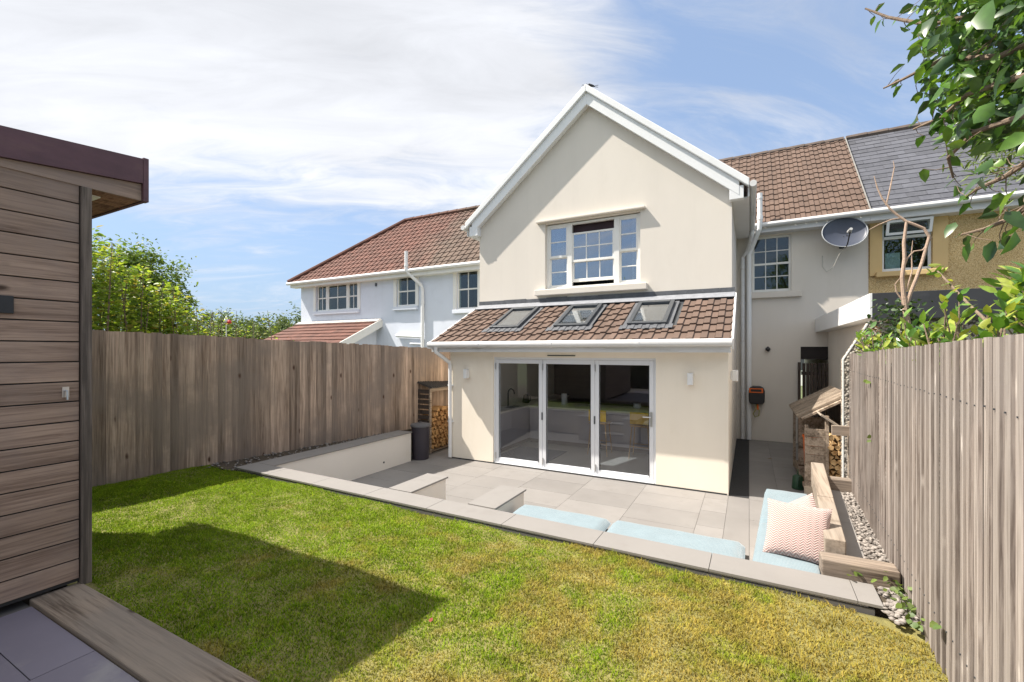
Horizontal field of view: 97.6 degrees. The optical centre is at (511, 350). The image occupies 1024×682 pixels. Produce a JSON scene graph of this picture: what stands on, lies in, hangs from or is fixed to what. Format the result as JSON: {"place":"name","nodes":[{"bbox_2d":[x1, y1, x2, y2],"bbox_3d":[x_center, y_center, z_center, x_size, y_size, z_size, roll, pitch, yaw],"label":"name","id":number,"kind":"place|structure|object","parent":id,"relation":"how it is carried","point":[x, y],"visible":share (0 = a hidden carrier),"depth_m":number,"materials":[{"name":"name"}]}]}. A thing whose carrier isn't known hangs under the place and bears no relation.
{"place":"outdoors","nodes":[
{"label":"outdoors","id":0,"kind":"place"},
{"bbox_2d":[0,601,29,616],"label":"deck bed","id":1,"kind":"object","parent":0,"point":[12,608],"depth_m":2.85,"materials":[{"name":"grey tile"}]},
{"bbox_2d":[0,606,138,681],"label":"paving slabs","id":2,"kind":"structure","parent":1,"relation":"on","point":[36,645],"depth_m":2.39,"materials":[{"name":"grey stone"}]},
{"bbox_2d":[184,320,292,333],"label":"distant wood","id":3,"kind":"object","parent":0,"point":[241,326],"visible":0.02,"depth_m":73.82,"materials":[{"name":"green plant"}]},
{"bbox_2d":[264,205,479,347],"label":"house","id":4,"kind":"structure","parent":0,"point":[411,282],"depth_m":16.95,"materials":[{"name":"white paint"}]},
{"bbox_2d":[318,286,326,310],"bbox_3d":[-7.860,-2.150,18.612,0.560,1.080,0.055,0,0,28],"label":"window","id":5,"kind":"structure","parent":4,"relation":"in","point":[319,298],"depth_m":18.59,"materials":[{"name":"white paint"}]},
{"bbox_2d":[328,284,346,310],"bbox_3d":[-7.065,-2.150,18.191,1.120,1.080,0.055,0,0,28],"label":"window","id":6,"kind":"structure","parent":4,"relation":"in","point":[329,297],"depth_m":18.20,"materials":[{"name":"white paint"}]},
{"bbox_2d":[348,283,356,309],"bbox_3d":[-6.269,-2.150,17.770,0.560,1.080,0.055,0,0,28],"label":"window","id":7,"kind":"structure","parent":4,"relation":"in","point":[353,295],"depth_m":17.85,"materials":[{"name":"white paint"}]},
{"bbox_2d":[398,278,414,306],"bbox_3d":[-3.838,-2.170,16.485,0.900,1.120,0.055,0,0,28],"label":"window","id":8,"kind":"structure","parent":4,"relation":"in","point":[399,291],"depth_m":16.57,"materials":[{"name":"white paint"}]},
{"bbox_2d":[458,272,476,309],"bbox_3d":[-1.478,-2.080,15.236,0.860,1.380,0.055,0,0,28],"label":"window","id":9,"kind":"structure","parent":4,"relation":"in","point":[468,288],"depth_m":15.32,"materials":[{"name":"white paint"}]},
{"bbox_2d":[21,585,888,618],"bbox_3d":[-3.428,1.994,0.523,8.650,0.509,9.720,0,0,28],"label":"lawn bed","id":10,"kind":"object","parent":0,"point":[27,600],"depth_m":3.17,"materials":[{"name":"stone"}]},
{"bbox_2d":[29,583,258,681],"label":"edging sleeper","id":11,"kind":"object","parent":10,"relation":"on","point":[138,647],"visible":0.76,"depth_m":2.48,"materials":[{"name":"wood"}]},
{"bbox_2d":[0,125,148,607],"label":"garden shed","id":12,"kind":"structure","parent":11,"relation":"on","point":[57,196],"depth_m":2.95,"materials":[{"name":"brown wood"}]},
{"bbox_2d":[849,334,1023,681],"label":"board fence","id":13,"kind":"object","parent":10,"relation":"on","point":[936,476],"visible":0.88,"depth_m":2.22,"materials":[{"name":"brown wood"}]},
{"bbox_2d":[863,379,941,629],"bbox_3d":[2.793,0.873,3.301,0.047,1.196,2.264,0,0,31],"label":"ivy","id":14,"kind":"object","parent":13,"relation":"attached to","point":[934,625],"visible":0.99,"depth_m":2.39,"materials":[{"name":"green plant"}]},
{"bbox_2d":[389,473,525,512],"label":"garden steps","id":15,"kind":"structure","parent":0,"point":[509,499],"depth_m":5.29,"materials":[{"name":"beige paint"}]},
{"bbox_2d":[68,464,947,681],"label":"lawn","id":16,"kind":"structure","parent":0,"point":[907,629],"depth_m":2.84,"materials":[{"name":"plant"}]},
{"bbox_2d":[0,0,1022,329],"label":"sky","id":17,"kind":"structure","parent":0,"point":[277,138],"materials":[{"name":"blue"}]},
{"bbox_2d":[351,439,803,560],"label":"patio","id":18,"kind":"structure","parent":0,"point":[609,500],"depth_m":7.09,"materials":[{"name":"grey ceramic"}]},
{"bbox_2d":[257,430,411,480],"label":"garden wall","id":19,"kind":"structure","parent":18,"relation":"on","point":[355,459],"depth_m":7.77,"materials":[{"name":"beige paint"}]},
{"bbox_2d":[410,422,429,459],"bbox_3d":[-1.891,1.851,9.258,0.410,0.758,0.410,0,0,28],"label":"bin","id":20,"kind":"object","parent":18,"relation":"on","point":[420,440],"visible":1,"depth_m":9.11,"materials":[{"name":"plastic"}]},
{"bbox_2d":[417,381,447,452],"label":"log store","id":21,"kind":"structure","parent":18,"relation":"on","point":[432,386],"depth_m":9.78,"materials":[{"name":"brown wood"}]},
{"bbox_2d":[235,462,883,615],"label":"retaining wall","id":22,"kind":"structure","parent":18,"relation":"on","point":[860,597],"depth_m":3.81,"materials":[{"name":"beige paint"}]},
{"bbox_2d":[729,439,748,497],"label":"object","id":23,"kind":"object","parent":18,"relation":"on","point":[739,485],"visible":1,"depth_m":8.26,"materials":[{"name":"black"}]},
{"bbox_2d":[792,469,803,489],"bbox_3d":[4.588,2.075,7.176,0.180,0.309,0.360,0,0,28],"label":"watering can","id":24,"kind":"object","parent":18,"relation":"on","point":[797,479],"visible":0.94,"depth_m":7.17,"materials":[{"name":"green plastic"}]},
{"bbox_2d":[789,386,840,486],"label":"log store","id":25,"kind":"structure","parent":18,"relation":"on","point":[827,399],"depth_m":7.26,"materials":[{"name":"wood"}]},
{"bbox_2d":[817,411,837,424],"bbox_3d":[4.790,1.057,6.743,0.304,0.229,0.500,0,0,28],"label":"loose board","id":26,"kind":"object","parent":25,"relation":"on","point":[829,420],"visible":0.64,"depth_m":6.58,"materials":[{"name":"beige wood"}]},
{"bbox_2d":[811,462,845,554],"bbox_3d":[2.930,1.837,4.632,0.630,0.793,2.950,0,0,32],"label":"built in bench","id":27,"kind":"object","parent":18,"relation":"on","point":[834,540],"visible":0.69,"depth_m":4.18,"materials":[{"name":"brown wood"}]},
{"bbox_2d":[759,489,806,525],"bbox_3d":[3.020,1.756,4.914,0.485,0.145,1.255,0,0,32],"label":"bench cushion","id":28,"kind":"object","parent":27,"relation":"on","point":[783,496],"visible":0.27,"depth_m":5.15,"materials":[{"name":"blue fabric"}]},
{"bbox_2d":[752,523,820,573],"bbox_3d":[2.389,1.758,3.900,0.485,0.140,1.105,0,0,32],"label":"bench cushion","id":29,"kind":"object","parent":27,"relation":"on","point":[760,555],"visible":0.37,"depth_m":3.63,"materials":[{"name":"blue fabric"}]},
{"bbox_2d":[763,498,831,563],"bbox_3d":[2.380,1.505,3.741,0.470,0.470,0.178,0,-36,38],"label":"pillow","id":30,"kind":"object","parent":29,"relation":"on","point":[795,531],"visible":0.92,"depth_m":3.69,"materials":[{"name":"pink fabric"}]},
{"bbox_2d":[789,493,816,507],"bbox_3d":[2.598,1.540,4.056,0.178,0.400,0.400,32,-52,-12],"label":"pillow","id":31,"kind":"object","parent":29,"relation":"on","point":[807,501],"visible":0.14,"depth_m":4.06,"materials":[{"name":"pink fabric"}]},
{"bbox_2d":[831,421,850,477],"bbox_3d":[4.069,1.550,5.501,0.250,1.360,0.130,0,0,28],"label":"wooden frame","id":32,"kind":"object","parent":18,"relation":"on","point":[839,430],"visible":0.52,"depth_m":5.47,"materials":[{"name":"wood"}]},
{"bbox_2d":[801,359,803,385],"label":"house","id":33,"kind":"structure","parent":0,"point":[802,360],"depth_m":28.61,"materials":[{"name":"white paint"}]},
{"bbox_2d":[831,490,863,557],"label":"side path","id":34,"kind":"structure","parent":0,"point":[853,548],"depth_m":4.12,"materials":[{"name":"grey concrete"}]},
{"bbox_2d":[804,486,911,619],"bbox_3d":[3.163,1.950,4.141,0.520,0.569,2.840,0,0,28],"label":"side bed","id":35,"kind":"object","parent":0,"point":[808,490],"visible":0.08,"depth_m":3.02,"materials":[{"name":"stone"}]},
{"bbox_2d":[827,476,851,492],"bbox_3d":[3.857,1.590,5.302,0.260,0.160,0.140,0,0,28],"label":"sleeper","id":36,"kind":"object","parent":35,"relation":"on","point":[842,484],"visible":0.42,"depth_m":5.24,"materials":[{"name":"brown wood"}]},
{"bbox_2d":[819,551,899,587],"bbox_3d":[2.521,1.603,3.268,0.450,0.135,0.165,0,0,28],"label":"sleeper","id":37,"kind":"object","parent":35,"relation":"on","point":[838,565],"visible":0.74,"depth_m":3.22,"materials":[{"name":"brown wood"}]},
{"bbox_2d":[841,492,920,624],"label":"gravel","id":38,"kind":"structure","parent":35,"relation":"on","point":[865,534],"depth_m":3.69,"materials":[{"name":"grey gravel"}]},
{"bbox_2d":[847,571,924,631],"bbox_3d":[2.551,1.598,2.918,0.355,0.156,0.633,0,0,2],"label":"ivy","id":39,"kind":"object","parent":38,"relation":"on","point":[909,615],"visible":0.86,"depth_m":2.85,"materials":[{"name":"green plant"}]},
{"bbox_2d":[846,118,1023,293],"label":"house","id":40,"kind":"structure","parent":0,"point":[932,205],"depth_m":9.80,"materials":[{"name":"beige"}]},
{"bbox_2d":[882,219,930,271],"bbox_3d":[8.667,-2.315,9.873,0.850,1.110,0.080,0,0,28],"label":"window","id":41,"kind":"structure","parent":40,"relation":"in","point":[928,220],"depth_m":9.83,"materials":[{"name":"white plastic"}]},
{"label":"log","id":42,"kind":"object","parent":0,"visible":0},
{"bbox_2d":[432,406,439,411],"bbox_3d":[-1.772,1.320,10.068,0.320,0.116,0.108,0,4,29],"label":"log","id":43,"kind":"object","parent":42,"relation":"on","point":[435,409],"visible":0.61,"depth_m":10.01,"materials":[{"name":"beige wood"}]},
{"bbox_2d":[433,406,444,411],"bbox_3d":[-1.688,1.319,10.177,0.320,0.116,0.096,0,-17,29],"label":"log","id":44,"kind":"object","parent":42,"relation":"on","point":[441,408],"visible":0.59,"depth_m":10.10,"materials":[{"name":"beige wood"}]},
{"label":"log","id":45,"kind":"object","parent":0,"visible":0},
{"bbox_2d":[833,464,840,470],"bbox_3d":[4.860,1.726,6.724,0.081,0.075,0.320,8,4,27],"label":"log","id":46,"kind":"object","parent":45,"relation":"on","point":[837,467],"visible":0.52,"depth_m":6.59,"materials":[{"name":"brown wood"}]},
{"bbox_2d":[829,458,836,465],"bbox_3d":[4.823,1.650,6.756,0.096,0.089,0.320,25,11,26],"label":"log","id":47,"kind":"object","parent":46,"relation":"on","point":[833,461],"visible":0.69,"depth_m":6.62,"materials":[{"name":"brown wood"}]},
{"label":"log","id":48,"kind":"object","parent":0,"visible":0},
{"bbox_2d":[829,449,836,454],"bbox_3d":[4.818,1.510,6.746,0.076,0.071,0.320,-7,-3,25],"label":"log","id":49,"kind":"object","parent":48,"relation":"on","point":[833,452],"visible":0.61,"depth_m":6.61,"materials":[{"name":"brown wood"}]},
{"bbox_2d":[827,442,833,449],"bbox_3d":[4.784,1.434,6.747,0.084,0.077,0.320,-3,-2,31],"label":"log","id":50,"kind":"object","parent":49,"relation":"on","point":[830,447],"visible":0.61,"depth_m":6.61,"materials":[{"name":"beige wood"}]},
{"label":"log","id":51,"kind":"object","parent":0,"visible":0},
{"bbox_2d":[833,443,840,449],"bbox_3d":[4.861,1.429,6.726,0.076,0.070,0.320,16,8,28],"label":"log","id":52,"kind":"object","parent":51,"relation":"on","point":[836,446],"visible":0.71,"depth_m":6.59,"materials":[{"name":"beige wood"}]},
{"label":"log","id":53,"kind":"object","parent":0,"visible":0},
{"bbox_2d":[833,435,840,440],"bbox_3d":[4.868,1.294,6.718,0.091,0.072,0.320,-16,-7,26],"label":"log","id":54,"kind":"object","parent":53,"relation":"on","point":[837,438],"visible":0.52,"depth_m":6.59,"materials":[{"name":"beige wood"}]},
{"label":"ground","id":55,"kind":"structure","parent":0,"visible":0},
{"bbox_2d":[183,306,242,335],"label":"tree","id":56,"kind":"object","parent":55,"relation":"on","point":[208,316],"visible":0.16,"depth_m":66.58,"materials":[{"name":"green plant"}]},
{"bbox_2d":[210,315,265,337],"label":"tree","id":57,"kind":"object","parent":55,"relation":"on","point":[224,324],"visible":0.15,"depth_m":62.73,"materials":[{"name":"green plant"}]},
{"bbox_2d":[218,312,291,338],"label":"tree","id":58,"kind":"object","parent":55,"relation":"on","point":[251,323],"visible":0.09,"depth_m":60.17,"materials":[{"name":"green plant"}]},
{"bbox_2d":[237,313,293,337],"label":"tree","id":59,"kind":"object","parent":55,"relation":"on","point":[264,329],"visible":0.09,"depth_m":58.21,"materials":[{"name":"green plant"}]},
{"bbox_2d":[261,302,300,337],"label":"tree","id":60,"kind":"object","parent":55,"relation":"on","point":[282,325],"visible":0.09,"depth_m":55.43,"materials":[{"name":"green plant"}]},
{"bbox_2d":[209,429,411,470],"bbox_3d":[-3.238,1.962,8.625,1.010,0.544,4.780,0,0,28],"label":"gravel strip","id":61,"kind":"object","parent":55,"relation":"on","point":[230,465],"visible":0.07,"depth_m":7.08,"materials":[{"name":"gravel"}]},
{"bbox_2d":[92,330,449,486],"bbox_3d":[-3.728,0.801,7.753,0.196,2.258,8.701,0,0,37],"label":"board fence","id":62,"kind":"object","parent":61,"relation":"on","point":[163,403],"visible":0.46,"depth_m":6.89,"materials":[{"name":"brown wood"}]},
{"bbox_2d":[201,433,382,469],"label":"gravel","id":63,"kind":"structure","parent":61,"relation":"on","point":[237,461],"depth_m":7.19,"materials":[{"name":"grey gravel"}]},
{"bbox_2d":[427,84,871,494],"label":"house","id":64,"kind":"structure","parent":55,"relation":"on","point":[628,257],"depth_m":9.39,"materials":[{"name":"white paint"}]},
{"bbox_2d":[463,369,468,378],"bbox_3d":[-0.924,0.471,9.075,0.084,0.193,0.115,0,0,28],"label":"wall lamp","id":65,"kind":"object","parent":64,"relation":"attached to","point":[465,373],"visible":1,"depth_m":9.03,"materials":[{"name":"white plastic"}]},
{"bbox_2d":[495,359,542,466],"bbox_3d":[0.136,1.183,8.654,1.023,2.019,0.082,0,0,28],"label":"door leaf","id":66,"kind":"structure","parent":64,"relation":"in","point":[538,463],"depth_m":8.58,"materials":[{"name":"white metal"}]},
{"bbox_2d":[500,446,566,461],"bbox_3d":[0.393,2.227,9.566,1.150,0.009,1.320,0,0,28],"label":"rug","id":67,"kind":"object","parent":64,"relation":"on","point":[525,453],"visible":0.57,"depth_m":9.67,"materials":[{"name":"grey fabric"}]},
{"bbox_2d":[500,388,568,451],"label":"kitchen units","id":68,"kind":"object","parent":64,"relation":"on","point":[514,424],"visible":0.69,"depth_m":10.42,"materials":[{"name":"grey laminate"}]},
{"bbox_2d":[522,394,530,402],"bbox_3d":[0.366,1.216,11.410,0.202,0.225,0.178,0,0,-10],"label":"kettle","id":69,"kind":"object","parent":68,"relation":"on","point":[526,398],"visible":1,"depth_m":11.35,"materials":[{"name":"black plastic"}]},
{"bbox_2d":[542,360,594,473],"bbox_3d":[1.032,1.183,8.181,1.022,2.019,0.082,0,0,28],"label":"door leaf","id":70,"kind":"structure","parent":64,"relation":"in","point":[591,470],"depth_m":8.09,"materials":[{"name":"white metal"}]},
{"bbox_2d":[528,402,648,453],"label":"kitchen island","id":71,"kind":"structure","parent":64,"relation":"on","point":[568,425],"depth_m":10.30,"materials":[{"name":"grey wood"}]},
{"bbox_2d":[561,393,567,404],"bbox_3d":[1.280,1.193,10.975,0.160,0.270,0.158,0,0,28],"label":"kitchen roll","id":72,"kind":"object","parent":71,"relation":"on","point":[563,398],"visible":1,"depth_m":10.93,"materials":[{"name":"white paper"}]},
{"bbox_2d":[633,403,640,408],"bbox_3d":[2.850,1.268,10.201,0.180,0.120,0.177,0,0,28],"label":"bowl","id":73,"kind":"object","parent":71,"relation":"on","point":[636,405],"visible":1,"depth_m":10.14,"materials":[{"name":"grey ceramic"}]},
{"bbox_2d":[547,213,639,288],"bbox_3d":[1.725,-2.085,9.645,2.090,1.430,0.085,0,0,28],"label":"window","id":74,"kind":"structure","parent":64,"relation":"in","point":[617,252],"depth_m":9.59,"materials":[{"name":"white paint"}]},
{"bbox_2d":[587,410,611,456],"bbox_3d":[1.899,1.751,9.686,0.440,0.961,0.401,0,0,28],"label":"bar stool","id":75,"kind":"object","parent":64,"relation":"on","point":[603,421],"visible":0.64,"depth_m":9.50,"materials":[{"name":"yellow wood"}]},
{"bbox_2d":[595,360,653,481],"bbox_3d":[1.910,1.183,7.686,1.012,2.019,0.135,0,0,28],"label":"door leaf","id":76,"kind":"structure","parent":64,"relation":"in","point":[598,471],"depth_m":7.67,"materials":[{"name":"white metal"}]},
{"bbox_2d":[628,412,648,458],"bbox_3d":[2.682,1.751,9.305,0.440,0.961,0.401,0,0,28],"label":"bar stool","id":77,"kind":"object","parent":64,"relation":"on","point":[637,419],"visible":0.75,"depth_m":9.18,"materials":[{"name":"yellow wood"}]},
{"bbox_2d":[687,373,692,384],"bbox_3d":[2.824,0.452,7.093,0.084,0.193,0.115,0,0,28],"label":"wall lamp","id":78,"kind":"object","parent":64,"relation":"attached to","point":[689,378],"visible":1,"depth_m":7.04,"materials":[{"name":"white plastic"}]},
{"bbox_2d":[731,370,737,381],"bbox_3d":[3.803,0.431,7.661,0.115,0.193,0.084,0,0,28],"label":"wall lamp","id":79,"kind":"object","parent":64,"relation":"attached to","point":[734,375],"visible":1,"depth_m":7.62,"materials":[{"name":"white plastic"}]},
{"bbox_2d":[749,386,764,416],"bbox_3d":[6.014,1.258,11.018,0.350,0.766,0.294,0,0,28],"label":"hose reel","id":80,"kind":"object","parent":64,"relation":"attached to","point":[757,395],"visible":1,"depth_m":10.91,"materials":[{"name":"black plastic"}]},
{"bbox_2d":[752,234,790,291],"bbox_3d":[6.412,-2.135,11.086,0.830,1.370,0.055,0,0,28],"label":"window","id":81,"kind":"structure","parent":64,"relation":"in","point":[788,262],"depth_m":11.02,"materials":[{"name":"white paint"}]},
{"bbox_2d":[822,217,867,271],"bbox_3d":[7.385,-2.411,10.077,0.702,1.174,0.891,0,0,-22],"label":"satellite dish","id":82,"kind":"object","parent":64,"relation":"attached to","point":[842,233],"visible":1,"depth_m":10.02,"materials":[{"name":"grey metal"}]},
{"bbox_2d":[815,287,1015,477],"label":"outbuilding","id":83,"kind":"structure","parent":55,"relation":"on","point":[842,325],"depth_m":6.00,"materials":[{"name":"beige paint"}]},
{"bbox_2d":[798,362,828,416],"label":"side gate","id":84,"kind":"structure","parent":83,"relation":"attached to","point":[811,373],"depth_m":10.55,"materials":[{"name":"black wood"}]},
{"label":"neighbour garden","id":85,"kind":"structure","parent":0,"visible":0},
{"bbox_2d":[869,161,931,323],"bbox_3d":[4.635,-0.747,5.354,0.590,3.063,0.083,0,0,28],"label":"tree","id":86,"kind":"object","parent":85,"relation":"on","point":[905,299],"visible":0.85,"depth_m":5.32,"materials":[{"name":"brown plant"}]},
{"bbox_2d":[865,298,942,353],"bbox_3d":[4.842,-0.050,5.397,1.002,1.196,0.689,0,0,28],"label":"ivy","id":87,"kind":"object","parent":86,"relation":"attached to","point":[899,308],"visible":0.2,"depth_m":5.36,"materials":[{"name":"green plant"}]},
{"bbox_2d":[854,261,1023,360],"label":"shrub","id":88,"kind":"object","parent":85,"relation":"on","point":[1010,294],"visible":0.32,"depth_m":2.92,"materials":[{"name":"green plant"}]},
{"bbox_2d":[865,0,1023,262],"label":"tree","id":89,"kind":"object","parent":85,"relation":"on","point":[992,77],"visible":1,"depth_m":1.91,"materials":[{"name":"green plant"}]},
{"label":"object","id":90,"kind":"structure","parent":0,"visible":0},
{"bbox_2d":[92,232,199,332],"bbox_3d":[-8.674,-0.347,10.186,2.296,4.767,2.912,0,0,28],"label":"tree","id":91,"kind":"object","parent":90,"relation":"on","point":[132,255],"visible":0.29,"depth_m":10.25,"materials":[{"name":"green plant"}]},
{"bbox_2d":[92,225,209,334],"bbox_3d":[-6.299,-0.088,7.145,1.917,3.941,2.781,0,0,28],"label":"shrub","id":92,"kind":"object","parent":90,"relation":"on","point":[167,324],"visible":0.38,"depth_m":7.07,"materials":[{"name":"green plant"}]},
{"bbox_2d":[189,309,276,339],"bbox_3d":[-5.440,0.533,8.542,1.448,2.700,1.709,0,0,28],"label":"shrub","id":93,"kind":"object","parent":90,"relation":"on","point":[218,326],"visible":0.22,"depth_m":8.63,"materials":[{"name":"green plant"}]},
{"bbox_2d":[223,314,231,336],"bbox_3d":[-5.786,-0.334,9.121,0.152,0.797,0.099,0,0,-9],"label":"garden ornament","id":94,"kind":"object","parent":93,"relation":"on","point":[226,321],"visible":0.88,"depth_m":9.10,"materials":[{"name":"white plastic"}]},
{"bbox_3d":[0.979,2.032,4.316,2.305,0.403,0.495,0,0,28],"label":"built in bench","id":95,"kind":"object","parent":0,"visible":0},
{"bbox_2d":[513,504,610,530],"bbox_3d":[0.451,1.771,4.617,1.020,0.114,0.515,0,0,28],"label":"bench cushion","id":96,"kind":"object","parent":95,"relation":"on","point":[579,519],"visible":0.49,"depth_m":4.62,"materials":[{"name":"blue fabric"}]},
{"bbox_2d":[607,520,744,558],"bbox_3d":[1.447,1.770,4.088,1.205,0.115,0.540,0,0,28],"label":"bench cushion","id":97,"kind":"object","parent":95,"relation":"on","point":[731,548],"visible":0.48,"depth_m":4.09,"materials":[{"name":"blue fabric"}]}
]}

